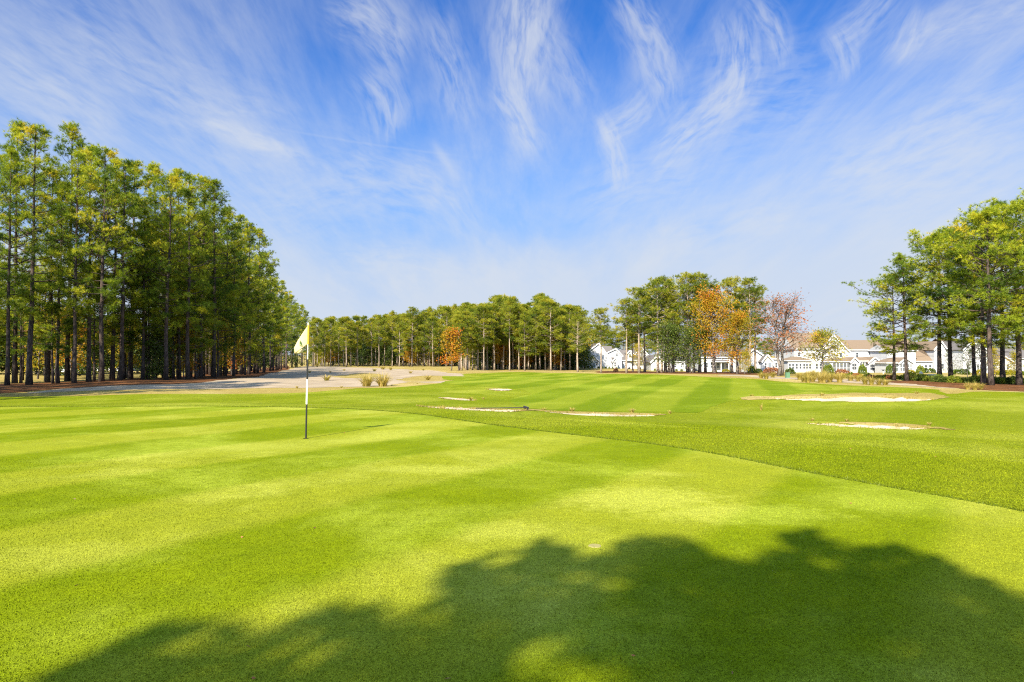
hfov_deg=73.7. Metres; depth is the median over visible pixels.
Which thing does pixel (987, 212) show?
pine tree
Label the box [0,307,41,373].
undergrowth bush
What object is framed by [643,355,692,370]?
house
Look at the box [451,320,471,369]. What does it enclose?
pine tree
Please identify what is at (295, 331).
pine tree
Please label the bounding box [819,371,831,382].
ornamental grass
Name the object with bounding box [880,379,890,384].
ornamental grass
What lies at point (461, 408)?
sand bunker
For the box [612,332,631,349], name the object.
pine tree
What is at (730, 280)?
pine tree
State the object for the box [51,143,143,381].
pine tree
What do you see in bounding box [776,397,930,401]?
sand bunker
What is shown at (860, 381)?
sand path
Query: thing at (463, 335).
pine tree
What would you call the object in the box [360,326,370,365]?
pine tree
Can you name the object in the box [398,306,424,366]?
pine tree
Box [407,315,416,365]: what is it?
pine tree
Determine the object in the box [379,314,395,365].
pine tree
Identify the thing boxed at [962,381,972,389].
ornamental grass
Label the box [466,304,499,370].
pine tree
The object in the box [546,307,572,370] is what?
pine tree
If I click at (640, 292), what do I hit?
pine tree
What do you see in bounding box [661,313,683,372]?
pine tree
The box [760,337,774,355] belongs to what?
pine tree
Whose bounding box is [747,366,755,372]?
bush
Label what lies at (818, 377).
ornamental grass
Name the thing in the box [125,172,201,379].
pine tree
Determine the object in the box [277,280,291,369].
pine tree
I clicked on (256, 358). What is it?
autumn sapling
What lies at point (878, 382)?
ornamental grass
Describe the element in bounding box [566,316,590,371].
pine tree
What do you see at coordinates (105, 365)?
undergrowth bush
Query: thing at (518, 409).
lip grass
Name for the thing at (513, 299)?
pine tree
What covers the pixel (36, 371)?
undergrowth bush
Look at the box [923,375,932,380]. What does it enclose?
shrub
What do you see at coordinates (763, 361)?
house
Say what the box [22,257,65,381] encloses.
pine tree
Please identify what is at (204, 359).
autumn sapling
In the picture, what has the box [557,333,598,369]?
undergrowth bush
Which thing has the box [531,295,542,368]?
pine tree
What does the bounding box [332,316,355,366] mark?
pine tree
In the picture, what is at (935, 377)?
shrub
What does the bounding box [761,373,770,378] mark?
ornamental grass
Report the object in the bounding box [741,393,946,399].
dry turf
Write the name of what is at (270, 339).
pine tree
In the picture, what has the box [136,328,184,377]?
evergreen bush
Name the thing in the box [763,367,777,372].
bush
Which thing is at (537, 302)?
pine tree
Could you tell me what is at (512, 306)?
pine tree
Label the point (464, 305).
pine tree
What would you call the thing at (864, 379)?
ornamental grass
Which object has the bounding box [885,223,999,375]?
pine tree
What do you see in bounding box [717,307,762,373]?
maple tree
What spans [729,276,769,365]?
pine tree
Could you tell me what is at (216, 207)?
pine tree
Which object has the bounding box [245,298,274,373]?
young pine
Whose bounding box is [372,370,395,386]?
ornamental grass
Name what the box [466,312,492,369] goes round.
pine tree
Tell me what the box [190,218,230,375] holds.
pine tree
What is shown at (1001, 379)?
shrub
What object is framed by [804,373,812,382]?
ornamental grass
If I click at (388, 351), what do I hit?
undergrowth bush
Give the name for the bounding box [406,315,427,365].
pine tree
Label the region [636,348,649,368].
tree
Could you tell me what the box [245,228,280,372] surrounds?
pine tree
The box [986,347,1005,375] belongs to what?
tree
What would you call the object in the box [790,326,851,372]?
weeping tree
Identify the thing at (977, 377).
shrub
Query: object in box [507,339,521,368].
pine tree
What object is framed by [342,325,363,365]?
pine tree
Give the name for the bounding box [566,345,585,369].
evergreen bush
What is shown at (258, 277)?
pine tree
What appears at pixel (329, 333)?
pine tree
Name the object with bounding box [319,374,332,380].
sand tuft
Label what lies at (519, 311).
pine tree
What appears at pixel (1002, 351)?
pine tree
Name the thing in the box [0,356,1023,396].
ground
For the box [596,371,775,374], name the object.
pine straw
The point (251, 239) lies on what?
pine tree
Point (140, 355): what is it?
undergrowth bush
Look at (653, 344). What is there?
pine tree
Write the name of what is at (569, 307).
pine tree
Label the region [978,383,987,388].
ornamental grass
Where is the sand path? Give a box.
[719,375,948,387]
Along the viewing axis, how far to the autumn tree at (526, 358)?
151.76 m
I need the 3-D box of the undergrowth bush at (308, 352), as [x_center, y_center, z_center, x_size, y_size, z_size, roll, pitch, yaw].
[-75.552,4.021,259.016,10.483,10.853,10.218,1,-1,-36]
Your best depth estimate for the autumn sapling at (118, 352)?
69.93 m
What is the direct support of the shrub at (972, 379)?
on the pine straw at (1005, 387)
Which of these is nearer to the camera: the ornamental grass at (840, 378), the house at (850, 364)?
the ornamental grass at (840, 378)
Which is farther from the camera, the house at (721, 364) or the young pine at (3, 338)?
the house at (721, 364)
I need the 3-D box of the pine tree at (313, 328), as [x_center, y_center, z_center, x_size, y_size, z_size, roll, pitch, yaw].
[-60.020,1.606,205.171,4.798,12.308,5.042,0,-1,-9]
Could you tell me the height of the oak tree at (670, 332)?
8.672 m
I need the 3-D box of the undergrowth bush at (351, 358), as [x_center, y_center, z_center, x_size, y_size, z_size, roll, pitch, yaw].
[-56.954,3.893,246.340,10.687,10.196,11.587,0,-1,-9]
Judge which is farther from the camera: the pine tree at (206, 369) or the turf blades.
the pine tree at (206, 369)
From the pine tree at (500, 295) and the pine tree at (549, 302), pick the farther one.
the pine tree at (500, 295)
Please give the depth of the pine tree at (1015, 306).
48.27 m
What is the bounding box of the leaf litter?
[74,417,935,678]
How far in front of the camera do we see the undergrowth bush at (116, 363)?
105.54 m
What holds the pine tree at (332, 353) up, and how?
on the ground at (414, 381)
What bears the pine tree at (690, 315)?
on the pine straw at (746, 373)
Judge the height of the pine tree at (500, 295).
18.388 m
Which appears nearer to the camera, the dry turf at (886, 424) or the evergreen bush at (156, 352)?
the dry turf at (886, 424)
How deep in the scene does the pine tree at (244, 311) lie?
89.42 m
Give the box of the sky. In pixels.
[0,0,1023,355]
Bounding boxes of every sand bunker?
[435,407,519,411]
[438,397,472,399]
[545,411,653,415]
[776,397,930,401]
[808,423,925,429]
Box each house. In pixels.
[579,343,622,368]
[619,347,648,367]
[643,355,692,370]
[692,349,734,371]
[735,348,780,372]
[773,333,821,371]
[820,335,860,372]
[841,340,883,372]
[868,339,932,372]
[915,339,947,372]
[943,341,987,372]
[992,349,1023,370]
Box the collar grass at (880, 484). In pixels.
[0,405,1023,511]
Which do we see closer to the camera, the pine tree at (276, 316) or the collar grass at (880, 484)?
the collar grass at (880, 484)
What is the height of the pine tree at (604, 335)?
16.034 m
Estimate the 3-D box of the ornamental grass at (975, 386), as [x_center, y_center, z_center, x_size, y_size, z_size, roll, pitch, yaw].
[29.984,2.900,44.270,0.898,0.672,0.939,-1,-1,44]
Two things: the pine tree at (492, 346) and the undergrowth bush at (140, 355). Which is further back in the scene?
the pine tree at (492, 346)
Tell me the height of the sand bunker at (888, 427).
0.160 m
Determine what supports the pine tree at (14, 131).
on the ground at (414, 381)
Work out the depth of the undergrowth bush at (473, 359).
165.86 m
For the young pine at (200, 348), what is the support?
on the pine straw at (13, 388)
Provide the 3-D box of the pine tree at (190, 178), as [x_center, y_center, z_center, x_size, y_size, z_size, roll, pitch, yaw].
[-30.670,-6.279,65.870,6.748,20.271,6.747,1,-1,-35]
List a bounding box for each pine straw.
[0,365,289,392]
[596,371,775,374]
[889,379,1023,390]
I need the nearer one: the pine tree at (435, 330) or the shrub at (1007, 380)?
the shrub at (1007, 380)
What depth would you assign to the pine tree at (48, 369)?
60.63 m
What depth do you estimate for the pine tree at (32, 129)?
53.80 m
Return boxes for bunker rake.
[476,406,528,409]
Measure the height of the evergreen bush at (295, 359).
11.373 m
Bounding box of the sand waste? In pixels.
[28,366,463,392]
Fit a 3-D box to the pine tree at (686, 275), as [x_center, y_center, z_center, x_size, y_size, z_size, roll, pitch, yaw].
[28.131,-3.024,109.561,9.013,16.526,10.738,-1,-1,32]
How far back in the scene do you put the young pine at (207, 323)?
68.94 m
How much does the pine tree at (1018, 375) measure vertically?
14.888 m
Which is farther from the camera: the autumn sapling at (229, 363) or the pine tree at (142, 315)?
the autumn sapling at (229, 363)
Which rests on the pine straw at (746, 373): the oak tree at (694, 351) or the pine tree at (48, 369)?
the oak tree at (694, 351)
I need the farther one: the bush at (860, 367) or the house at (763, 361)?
the house at (763, 361)
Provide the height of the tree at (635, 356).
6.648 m
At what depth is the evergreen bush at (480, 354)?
155.16 m
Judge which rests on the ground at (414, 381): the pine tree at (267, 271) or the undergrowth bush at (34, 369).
the undergrowth bush at (34, 369)
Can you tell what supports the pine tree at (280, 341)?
on the pine straw at (13, 388)
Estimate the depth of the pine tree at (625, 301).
109.72 m
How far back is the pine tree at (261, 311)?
110.58 m
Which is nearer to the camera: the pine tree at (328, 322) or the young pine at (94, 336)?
the young pine at (94, 336)
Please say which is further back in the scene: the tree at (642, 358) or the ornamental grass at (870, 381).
the tree at (642, 358)
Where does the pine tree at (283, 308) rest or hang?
on the pine straw at (13, 388)
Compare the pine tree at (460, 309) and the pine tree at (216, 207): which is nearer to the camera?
the pine tree at (216, 207)
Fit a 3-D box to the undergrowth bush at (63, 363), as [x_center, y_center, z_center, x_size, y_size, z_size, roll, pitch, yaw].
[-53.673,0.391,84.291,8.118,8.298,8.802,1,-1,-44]
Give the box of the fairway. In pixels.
[442,373,831,412]
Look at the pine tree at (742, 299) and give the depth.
123.79 m
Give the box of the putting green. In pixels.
[0,406,1023,681]
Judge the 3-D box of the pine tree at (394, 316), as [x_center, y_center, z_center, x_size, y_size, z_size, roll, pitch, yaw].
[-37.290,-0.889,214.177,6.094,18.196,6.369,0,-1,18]
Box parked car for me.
[627,364,642,368]
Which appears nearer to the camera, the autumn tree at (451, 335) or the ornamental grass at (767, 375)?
the ornamental grass at (767, 375)
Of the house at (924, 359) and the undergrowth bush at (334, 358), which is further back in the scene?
the undergrowth bush at (334, 358)
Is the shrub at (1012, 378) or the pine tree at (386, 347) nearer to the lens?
the shrub at (1012, 378)
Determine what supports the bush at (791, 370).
on the ground at (414, 381)
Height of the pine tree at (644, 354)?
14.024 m
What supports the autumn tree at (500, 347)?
on the ground at (414, 381)
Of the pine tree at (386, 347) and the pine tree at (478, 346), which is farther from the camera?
the pine tree at (386, 347)
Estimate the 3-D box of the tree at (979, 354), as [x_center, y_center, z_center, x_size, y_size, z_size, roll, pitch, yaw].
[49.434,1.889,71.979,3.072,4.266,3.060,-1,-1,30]
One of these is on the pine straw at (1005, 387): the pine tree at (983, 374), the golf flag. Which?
the pine tree at (983, 374)
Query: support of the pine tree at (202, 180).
on the pine straw at (13, 388)
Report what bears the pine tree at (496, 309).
on the ground at (414, 381)
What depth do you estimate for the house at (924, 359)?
144.66 m
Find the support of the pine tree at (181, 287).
on the pine straw at (13, 388)
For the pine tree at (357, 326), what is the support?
on the ground at (414, 381)
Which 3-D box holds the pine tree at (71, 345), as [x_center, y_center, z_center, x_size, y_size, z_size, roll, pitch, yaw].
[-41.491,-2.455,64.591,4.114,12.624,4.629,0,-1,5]
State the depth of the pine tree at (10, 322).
59.99 m
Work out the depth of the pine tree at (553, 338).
149.06 m
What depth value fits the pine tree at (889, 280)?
59.95 m
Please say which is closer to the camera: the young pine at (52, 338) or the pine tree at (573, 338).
the young pine at (52, 338)
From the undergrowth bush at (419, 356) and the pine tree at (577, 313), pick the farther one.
the undergrowth bush at (419, 356)
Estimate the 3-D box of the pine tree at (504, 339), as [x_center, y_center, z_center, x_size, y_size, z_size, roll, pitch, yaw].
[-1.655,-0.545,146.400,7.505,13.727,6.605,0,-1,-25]
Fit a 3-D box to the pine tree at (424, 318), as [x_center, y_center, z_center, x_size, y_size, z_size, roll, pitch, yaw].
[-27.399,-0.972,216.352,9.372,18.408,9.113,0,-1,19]
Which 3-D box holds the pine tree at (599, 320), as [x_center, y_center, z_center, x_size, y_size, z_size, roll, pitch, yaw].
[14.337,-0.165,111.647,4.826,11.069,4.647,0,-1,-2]
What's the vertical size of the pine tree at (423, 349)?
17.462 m
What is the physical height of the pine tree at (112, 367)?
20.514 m
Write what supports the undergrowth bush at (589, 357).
on the ground at (414, 381)
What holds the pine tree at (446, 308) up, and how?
on the ground at (414, 381)
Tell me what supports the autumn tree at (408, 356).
on the ground at (414, 381)
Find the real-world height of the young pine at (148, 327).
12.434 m
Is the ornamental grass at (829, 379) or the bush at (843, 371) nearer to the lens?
the ornamental grass at (829, 379)
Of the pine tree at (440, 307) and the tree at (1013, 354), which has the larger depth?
the pine tree at (440, 307)
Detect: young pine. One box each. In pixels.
[0,252,19,342]
[0,271,61,382]
[0,271,90,383]
[61,271,133,380]
[71,264,151,378]
[111,250,192,378]
[151,265,220,378]
[168,285,227,378]
[203,279,257,376]
[227,298,268,374]
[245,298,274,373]
[259,314,288,370]
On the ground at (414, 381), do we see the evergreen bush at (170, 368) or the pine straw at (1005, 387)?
the pine straw at (1005, 387)
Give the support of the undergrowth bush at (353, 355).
on the ground at (414, 381)
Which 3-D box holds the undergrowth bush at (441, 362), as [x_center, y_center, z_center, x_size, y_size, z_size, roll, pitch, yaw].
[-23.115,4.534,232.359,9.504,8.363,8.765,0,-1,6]
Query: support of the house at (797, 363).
on the ground at (414, 381)
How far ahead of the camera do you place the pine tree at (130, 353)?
66.77 m
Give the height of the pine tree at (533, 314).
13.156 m
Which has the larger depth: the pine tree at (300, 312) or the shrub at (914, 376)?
the pine tree at (300, 312)
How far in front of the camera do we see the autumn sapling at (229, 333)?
81.05 m
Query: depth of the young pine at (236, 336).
78.69 m
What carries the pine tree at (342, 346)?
on the ground at (414, 381)
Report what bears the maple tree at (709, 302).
on the pine straw at (746, 373)
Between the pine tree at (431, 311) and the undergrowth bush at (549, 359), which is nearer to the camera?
the undergrowth bush at (549, 359)
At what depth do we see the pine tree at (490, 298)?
167.57 m
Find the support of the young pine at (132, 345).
on the pine straw at (13, 388)
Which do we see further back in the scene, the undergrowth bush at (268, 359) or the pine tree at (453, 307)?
the pine tree at (453, 307)
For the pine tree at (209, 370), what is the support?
on the pine straw at (13, 388)
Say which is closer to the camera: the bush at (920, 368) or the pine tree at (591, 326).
the bush at (920, 368)
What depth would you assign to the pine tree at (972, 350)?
57.88 m
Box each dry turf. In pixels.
[469,407,664,415]
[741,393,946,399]
[839,422,955,429]
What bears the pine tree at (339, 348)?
on the ground at (414, 381)
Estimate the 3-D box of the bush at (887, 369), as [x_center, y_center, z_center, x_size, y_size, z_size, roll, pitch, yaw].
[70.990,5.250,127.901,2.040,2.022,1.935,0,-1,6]
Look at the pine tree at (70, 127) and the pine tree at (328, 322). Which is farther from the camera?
the pine tree at (328, 322)
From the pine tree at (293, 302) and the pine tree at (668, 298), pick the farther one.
the pine tree at (293, 302)
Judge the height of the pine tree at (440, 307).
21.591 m
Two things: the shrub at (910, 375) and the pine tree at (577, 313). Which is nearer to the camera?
the shrub at (910, 375)
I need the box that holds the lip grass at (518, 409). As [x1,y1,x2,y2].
[416,388,933,429]
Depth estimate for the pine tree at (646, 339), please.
288.65 m
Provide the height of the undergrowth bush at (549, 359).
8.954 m
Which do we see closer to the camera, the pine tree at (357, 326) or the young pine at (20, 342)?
the young pine at (20, 342)
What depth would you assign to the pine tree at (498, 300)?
152.14 m
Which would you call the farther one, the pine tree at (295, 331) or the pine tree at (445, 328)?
the pine tree at (445, 328)
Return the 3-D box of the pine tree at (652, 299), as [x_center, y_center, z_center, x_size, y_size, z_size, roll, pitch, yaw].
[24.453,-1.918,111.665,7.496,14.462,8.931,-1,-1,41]
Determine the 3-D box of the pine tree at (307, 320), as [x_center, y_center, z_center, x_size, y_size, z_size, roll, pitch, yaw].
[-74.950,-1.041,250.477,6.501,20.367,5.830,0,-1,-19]
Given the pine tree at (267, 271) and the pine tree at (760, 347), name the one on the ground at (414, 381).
the pine tree at (760, 347)
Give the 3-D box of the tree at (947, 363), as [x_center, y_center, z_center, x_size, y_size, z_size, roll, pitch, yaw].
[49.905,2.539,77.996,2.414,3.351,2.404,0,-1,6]
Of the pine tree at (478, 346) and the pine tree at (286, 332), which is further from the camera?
the pine tree at (286, 332)
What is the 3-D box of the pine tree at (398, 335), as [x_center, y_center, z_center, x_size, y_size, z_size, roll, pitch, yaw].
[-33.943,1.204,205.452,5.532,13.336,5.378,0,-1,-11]
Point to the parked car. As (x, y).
(630, 366)
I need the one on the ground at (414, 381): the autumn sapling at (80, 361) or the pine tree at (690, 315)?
the autumn sapling at (80, 361)
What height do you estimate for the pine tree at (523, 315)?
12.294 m
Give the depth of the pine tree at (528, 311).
147.76 m
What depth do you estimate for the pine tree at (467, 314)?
141.28 m
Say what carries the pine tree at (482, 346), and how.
on the ground at (414, 381)
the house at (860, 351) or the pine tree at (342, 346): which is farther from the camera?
the pine tree at (342, 346)
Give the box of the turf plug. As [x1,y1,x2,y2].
[588,544,600,547]
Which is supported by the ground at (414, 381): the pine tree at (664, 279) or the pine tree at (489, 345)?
the pine tree at (489, 345)
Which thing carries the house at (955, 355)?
on the ground at (414, 381)
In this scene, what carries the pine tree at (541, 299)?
on the ground at (414, 381)
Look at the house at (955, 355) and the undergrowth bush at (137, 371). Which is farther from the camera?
the house at (955, 355)
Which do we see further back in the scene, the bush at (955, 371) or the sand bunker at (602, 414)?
the bush at (955, 371)
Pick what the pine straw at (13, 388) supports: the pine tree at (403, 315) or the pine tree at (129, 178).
the pine tree at (129, 178)
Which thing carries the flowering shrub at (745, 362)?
on the pine straw at (746, 373)
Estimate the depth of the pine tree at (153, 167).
71.62 m
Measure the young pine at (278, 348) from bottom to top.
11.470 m
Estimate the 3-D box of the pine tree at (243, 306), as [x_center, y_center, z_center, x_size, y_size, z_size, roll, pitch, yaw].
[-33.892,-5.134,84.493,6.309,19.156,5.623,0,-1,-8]
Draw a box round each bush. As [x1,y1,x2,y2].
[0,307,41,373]
[0,315,64,374]
[0,321,18,373]
[2,323,62,373]
[34,304,65,375]
[54,320,116,375]
[71,327,109,375]
[77,312,118,373]
[97,349,133,371]
[110,322,141,372]
[129,323,182,378]
[134,336,175,373]
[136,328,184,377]
[246,339,269,367]
[261,341,287,369]
[280,329,305,366]
[299,340,312,360]
[305,350,325,364]
[312,349,331,365]
[320,343,344,365]
[339,339,361,364]
[347,346,377,365]
[354,342,369,365]
[363,344,385,365]
[380,345,400,365]
[413,347,425,362]
[433,349,452,365]
[464,352,480,368]
[470,344,491,369]
[488,347,520,368]
[529,346,552,368]
[534,336,571,368]
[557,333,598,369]
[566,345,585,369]
[579,344,597,368]
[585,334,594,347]
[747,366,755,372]
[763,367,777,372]
[785,368,795,373]
[823,363,833,373]
[836,369,850,373]
[858,363,866,373]
[885,364,896,373]
[916,364,924,372]
[924,368,935,372]
[953,368,971,374]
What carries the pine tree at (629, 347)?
on the ground at (414, 381)
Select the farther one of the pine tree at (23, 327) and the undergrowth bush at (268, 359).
the undergrowth bush at (268, 359)
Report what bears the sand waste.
on the ground at (414, 381)
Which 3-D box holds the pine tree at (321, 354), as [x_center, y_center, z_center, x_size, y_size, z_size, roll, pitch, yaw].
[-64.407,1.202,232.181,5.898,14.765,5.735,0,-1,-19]
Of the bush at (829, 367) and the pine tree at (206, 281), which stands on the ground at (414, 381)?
the bush at (829, 367)
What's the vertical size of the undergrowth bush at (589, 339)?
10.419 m
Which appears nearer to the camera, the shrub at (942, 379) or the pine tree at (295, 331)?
the shrub at (942, 379)
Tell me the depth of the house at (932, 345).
145.31 m
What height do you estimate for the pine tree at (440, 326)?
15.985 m
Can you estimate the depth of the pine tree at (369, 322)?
216.93 m
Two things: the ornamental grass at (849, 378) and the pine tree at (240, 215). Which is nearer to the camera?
the ornamental grass at (849, 378)
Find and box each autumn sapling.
[10,302,65,378]
[53,317,98,377]
[104,318,141,377]
[168,324,200,378]
[181,318,220,376]
[206,316,244,367]
[222,330,249,368]
[227,322,266,367]
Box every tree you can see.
[0,118,57,382]
[0,121,91,384]
[0,146,55,384]
[0,279,22,360]
[3,257,43,379]
[19,167,72,382]
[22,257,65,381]
[28,120,100,380]
[29,185,98,382]
[43,149,116,382]
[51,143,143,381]
[53,259,97,377]
[62,143,134,381]
[77,242,131,343]
[79,160,146,379]
[81,158,169,379]
[93,158,166,378]
[110,244,147,377]
[118,220,163,378]
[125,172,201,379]
[125,208,179,379]
[128,160,177,377]
[142,217,195,377]
[145,214,186,377]
[156,171,233,379]
[159,167,207,378]
[168,231,211,376]
[172,175,228,377]
[174,222,198,376]
[187,178,253,376]
[190,218,220,374]
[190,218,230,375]
[192,231,225,374]
[205,251,247,375]
[206,232,244,374]
[208,207,250,375]
[221,223,261,375]
[221,242,255,374]
[222,239,264,373]
[223,250,247,374]
[228,213,260,374]
[231,220,269,374]
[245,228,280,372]
[246,263,266,363]
[252,251,277,372]
[256,278,277,370]
[261,264,283,370]
[266,280,290,370]
[267,288,285,361]
[271,309,286,369]
[272,299,289,368]
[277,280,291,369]
[282,291,304,368]
[282,295,300,367]
[285,294,300,366]
[292,302,304,365]
[296,304,307,365]
[303,311,311,365]
[306,316,323,365]
[306,326,319,366]
[310,318,325,362]
[314,325,328,365]
[316,325,331,366]
[318,317,340,365]
[324,317,336,365]
[329,334,341,365]
[331,325,345,365]
[332,316,349,365]
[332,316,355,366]
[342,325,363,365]
[348,314,365,365]
[349,321,363,366]
[354,315,370,365]
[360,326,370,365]
[362,317,379,365]
[367,314,382,365]
[370,315,386,366]
[378,323,398,365]
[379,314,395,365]
[383,310,400,366]
[390,314,406,365]
[390,323,407,366]
[397,313,410,365]
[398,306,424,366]
[400,341,417,366]
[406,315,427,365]
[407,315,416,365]
[410,310,436,365]
[418,315,442,366]
[420,320,430,365]
[425,306,437,365]
[427,318,444,365]
[428,336,444,365]
[434,305,450,365]
[435,325,467,370]
[437,304,457,366]
[442,314,453,365]
[444,303,459,365]
[447,314,475,369]
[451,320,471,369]
[453,311,480,369]
[455,302,473,369]
[457,302,474,368]
[462,307,480,369]
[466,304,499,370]
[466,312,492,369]
[472,303,502,369]
[474,302,489,369]
[478,304,507,370]
[480,303,499,368]
[487,293,518,368]
[487,294,499,368]
[489,296,504,368]
[490,341,511,369]
[493,308,519,369]
[500,298,519,370]
[501,295,522,369]
[505,331,514,368]
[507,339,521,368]
[510,304,526,369]
[514,312,541,370]
[514,343,534,369]
[517,304,538,357]
[517,310,539,369]
[519,308,548,369]
[526,299,565,370]
[527,300,552,369]
[530,293,555,302]
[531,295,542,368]
[532,295,557,369]
[543,307,563,369]
[543,336,565,369]
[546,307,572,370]
[557,312,574,369]
[560,304,580,369]
[565,305,592,369]
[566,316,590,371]
[566,320,588,369]
[575,305,590,341]
[585,307,611,372]
[587,323,602,345]
[596,324,616,346]
[603,330,624,349]
[607,298,640,372]
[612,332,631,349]
[618,312,641,371]
[622,286,660,372]
[623,334,642,349]
[628,343,646,369]
[633,294,659,371]
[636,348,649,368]
[640,276,686,372]
[640,287,686,371]
[642,274,681,371]
[642,335,653,353]
[645,336,660,353]
[647,318,690,372]
[654,292,681,371]
[658,271,709,372]
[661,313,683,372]
[670,324,711,372]
[671,271,724,372]
[678,288,706,371]
[680,281,741,372]
[689,281,730,371]
[714,276,744,372]
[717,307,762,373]
[726,294,756,372]
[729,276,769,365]
[734,289,772,368]
[744,290,815,375]
[746,337,762,351]
[758,341,771,356]
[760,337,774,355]
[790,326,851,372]
[841,252,943,380]
[862,268,944,380]
[882,228,985,377]
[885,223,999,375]
[912,214,1023,383]
[931,197,1023,384]
[935,237,1023,375]
[936,198,1023,384]
[942,352,962,370]
[944,217,1023,377]
[956,348,977,376]
[961,188,1023,337]
[965,345,997,370]
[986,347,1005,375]
[1005,350,1023,375]
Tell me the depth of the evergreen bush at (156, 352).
64.71 m
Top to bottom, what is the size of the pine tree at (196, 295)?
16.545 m
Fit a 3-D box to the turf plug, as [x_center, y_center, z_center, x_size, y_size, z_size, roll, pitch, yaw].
[0.685,1.694,5.650,0.110,0.006,0.110,0,-1,0]
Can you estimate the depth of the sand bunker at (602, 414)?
22.71 m
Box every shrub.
[737,350,752,373]
[902,371,917,379]
[912,373,923,380]
[916,374,928,380]
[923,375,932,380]
[930,374,944,381]
[937,376,950,382]
[946,375,961,382]
[955,377,970,382]
[964,377,977,382]
[969,374,979,382]
[995,376,1006,383]
[1000,377,1014,383]
[1006,376,1014,383]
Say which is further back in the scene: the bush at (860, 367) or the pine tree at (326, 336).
the pine tree at (326, 336)
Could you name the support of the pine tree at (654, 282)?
on the pine straw at (746, 373)
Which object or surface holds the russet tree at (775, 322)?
on the ground at (414, 381)
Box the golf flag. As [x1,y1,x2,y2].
[294,323,309,437]
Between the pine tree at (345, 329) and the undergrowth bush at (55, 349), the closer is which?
the undergrowth bush at (55, 349)
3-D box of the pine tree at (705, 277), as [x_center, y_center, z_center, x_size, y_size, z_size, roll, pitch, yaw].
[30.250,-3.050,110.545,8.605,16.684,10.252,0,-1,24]
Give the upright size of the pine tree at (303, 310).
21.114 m
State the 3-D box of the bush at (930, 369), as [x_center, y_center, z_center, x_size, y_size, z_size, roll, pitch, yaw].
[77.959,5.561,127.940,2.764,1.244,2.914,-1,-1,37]
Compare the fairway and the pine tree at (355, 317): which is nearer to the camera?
the fairway
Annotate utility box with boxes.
[785,372,789,377]
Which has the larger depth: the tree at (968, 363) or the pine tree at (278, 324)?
the pine tree at (278, 324)
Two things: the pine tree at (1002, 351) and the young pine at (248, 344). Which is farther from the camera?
the young pine at (248, 344)
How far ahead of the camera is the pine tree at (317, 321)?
218.32 m
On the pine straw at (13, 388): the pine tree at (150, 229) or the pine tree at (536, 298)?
the pine tree at (150, 229)
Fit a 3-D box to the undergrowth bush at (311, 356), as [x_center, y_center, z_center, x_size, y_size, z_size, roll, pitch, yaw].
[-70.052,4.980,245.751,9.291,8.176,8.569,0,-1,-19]
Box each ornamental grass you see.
[356,373,374,386]
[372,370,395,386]
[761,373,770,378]
[793,372,803,379]
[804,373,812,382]
[814,371,826,382]
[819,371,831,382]
[825,373,835,381]
[832,372,845,381]
[844,374,853,380]
[853,374,862,380]
[859,376,867,384]
[866,375,880,384]
[875,377,882,384]
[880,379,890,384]
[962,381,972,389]
[968,382,979,389]
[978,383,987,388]
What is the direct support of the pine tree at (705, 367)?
on the pine straw at (746, 373)
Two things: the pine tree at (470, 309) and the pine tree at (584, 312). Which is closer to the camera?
the pine tree at (470, 309)
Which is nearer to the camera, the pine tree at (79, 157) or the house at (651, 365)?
the pine tree at (79, 157)
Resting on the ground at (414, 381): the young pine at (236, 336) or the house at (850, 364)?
the house at (850, 364)
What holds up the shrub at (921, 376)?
on the pine straw at (1005, 387)
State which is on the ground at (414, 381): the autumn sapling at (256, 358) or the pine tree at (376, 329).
the pine tree at (376, 329)
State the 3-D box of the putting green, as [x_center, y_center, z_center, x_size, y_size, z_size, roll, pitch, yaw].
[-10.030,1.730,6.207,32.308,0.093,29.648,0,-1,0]
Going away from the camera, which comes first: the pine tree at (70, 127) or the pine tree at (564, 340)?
the pine tree at (70, 127)
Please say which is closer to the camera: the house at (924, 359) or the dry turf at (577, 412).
the dry turf at (577, 412)
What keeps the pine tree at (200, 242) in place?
on the pine straw at (13, 388)
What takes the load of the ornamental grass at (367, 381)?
on the sand waste
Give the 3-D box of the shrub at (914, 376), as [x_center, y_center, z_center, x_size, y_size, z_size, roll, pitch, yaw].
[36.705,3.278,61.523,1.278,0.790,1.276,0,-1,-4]
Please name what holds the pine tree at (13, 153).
on the pine straw at (13, 388)
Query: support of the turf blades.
on the putting green
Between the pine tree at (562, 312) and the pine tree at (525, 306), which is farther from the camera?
the pine tree at (525, 306)
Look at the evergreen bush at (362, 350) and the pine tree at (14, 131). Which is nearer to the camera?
the pine tree at (14, 131)
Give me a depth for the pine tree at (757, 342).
295.15 m
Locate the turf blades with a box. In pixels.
[0,457,1023,681]
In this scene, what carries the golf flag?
on the putting green
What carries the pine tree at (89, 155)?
on the pine straw at (13, 388)
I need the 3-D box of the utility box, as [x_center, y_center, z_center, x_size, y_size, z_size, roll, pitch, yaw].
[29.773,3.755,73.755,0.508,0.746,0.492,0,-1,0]
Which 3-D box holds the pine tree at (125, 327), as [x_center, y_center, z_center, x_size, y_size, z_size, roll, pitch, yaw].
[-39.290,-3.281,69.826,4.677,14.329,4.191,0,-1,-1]
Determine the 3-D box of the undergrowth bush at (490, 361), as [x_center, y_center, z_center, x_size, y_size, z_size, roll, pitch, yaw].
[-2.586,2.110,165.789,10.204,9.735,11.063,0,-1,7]
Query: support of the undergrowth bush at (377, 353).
on the ground at (414, 381)
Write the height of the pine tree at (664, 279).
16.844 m
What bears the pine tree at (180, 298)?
on the pine straw at (13, 388)

